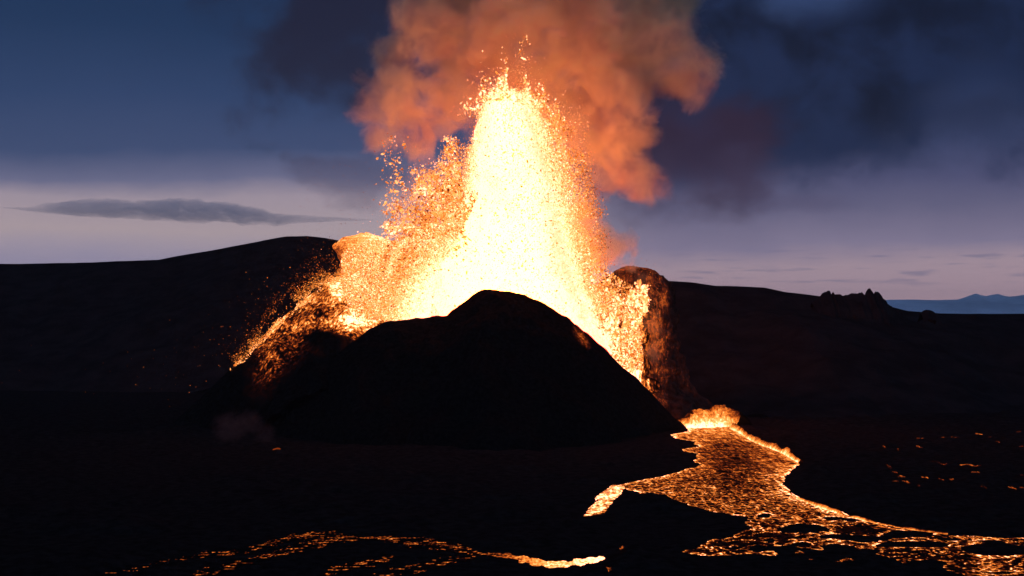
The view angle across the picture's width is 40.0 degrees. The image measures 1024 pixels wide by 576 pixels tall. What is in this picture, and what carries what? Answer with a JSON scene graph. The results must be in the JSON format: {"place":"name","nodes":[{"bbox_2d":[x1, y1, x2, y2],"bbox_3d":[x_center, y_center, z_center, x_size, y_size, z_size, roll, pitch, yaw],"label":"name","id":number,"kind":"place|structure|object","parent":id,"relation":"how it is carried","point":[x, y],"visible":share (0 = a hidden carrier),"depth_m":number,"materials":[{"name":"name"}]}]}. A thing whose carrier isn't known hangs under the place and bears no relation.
{"place":"outdoors","nodes":[
{"label":"outdoors","id":0,"kind":"place"},
{"bbox_2d":[0,236,422,392],"bbox_3d":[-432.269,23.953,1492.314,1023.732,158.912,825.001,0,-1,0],"label":"hill","id":1,"kind":"structure","parent":0,"point":[114,326],"depth_m":1266.64,"materials":[{"name":"black stone"}]},
{"bbox_2d":[0,388,1023,575],"bbox_3d":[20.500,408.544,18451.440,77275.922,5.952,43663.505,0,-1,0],"label":"ground","id":2,"kind":"structure","parent":0,"point":[93,483],"depth_m":458.13,"materials":[{"name":"black stone"}]},
{"bbox_2d":[100,531,604,575],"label":"lava stream","id":3,"kind":"structure","parent":2,"relation":"on","point":[318,541],"depth_m":348.43,"materials":[{"name":"orange liquid"}]},
{"bbox_2d":[172,232,713,450],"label":"volcanic cone","id":4,"kind":"object","parent":2,"relation":"on","point":[489,369],"visible":0.68,"depth_m":691.05,"materials":[{"name":"black stone"}]},
{"bbox_2d":[240,276,395,411],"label":"lava flow","id":5,"kind":"object","parent":4,"relation":"on","point":[269,371],"visible":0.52,"depth_m":757.59,"materials":[{"name":"orange liquid"}]},
{"bbox_2d":[593,286,660,393],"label":"lava fall","id":6,"kind":"object","parent":4,"relation":"on","point":[652,385],"visible":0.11,"depth_m":794.48,"materials":[{"name":"orange liquid"}]},
{"bbox_2d":[584,485,623,515],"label":"lava chute","id":7,"kind":"object","parent":2,"relation":"on","point":[609,495],"visible":0.98,"depth_m":454.48,"materials":[{"name":"orange liquid"}]},
{"bbox_2d":[620,405,1023,575],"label":"lava river","id":8,"kind":"structure","parent":2,"relation":"on","point":[736,472],"depth_m":452.81,"materials":[{"name":"orange liquid"}]},
{"bbox_2d":[0,0,1023,299],"label":"sky","id":9,"kind":"structure","parent":0,"point":[809,147],"materials":[{"name":"blue"}]},
{"bbox_2d":[669,281,1023,417],"bbox_3d":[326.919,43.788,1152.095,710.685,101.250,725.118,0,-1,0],"label":"hill","id":10,"kind":"structure","parent":0,"point":[759,350],"depth_m":963.10,"materials":[{"name":"black stone"}]},
{"bbox_2d":[811,288,905,325],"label":"rock outcrop","id":11,"kind":"object","parent":10,"relation":"on","point":[870,304],"visible":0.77,"depth_m":1077.14,"materials":[{"name":"black stone"}]},
{"bbox_2d":[918,310,941,323],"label":"boulder","id":12,"kind":"object","parent":10,"relation":"on","point":[929,316],"visible":1,"depth_m":1075.82,"materials":[{"name":"black stone"}]},
{"bbox_2d":[886,300,1023,313],"bbox_3d":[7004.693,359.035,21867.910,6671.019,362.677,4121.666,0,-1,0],"label":"sea","id":13,"kind":"structure","parent":0,"point":[956,306],"depth_m":21249.78,"materials":[{"name":"blue liquid"}]},
{"bbox_2d":[958,294,1023,303],"bbox_3d":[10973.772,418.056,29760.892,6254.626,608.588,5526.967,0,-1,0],"label":"mountain","id":14,"kind":"structure","parent":0,"point":[996,298],"depth_m":29615.84,"materials":[{"name":"blue stone"}]}
]}

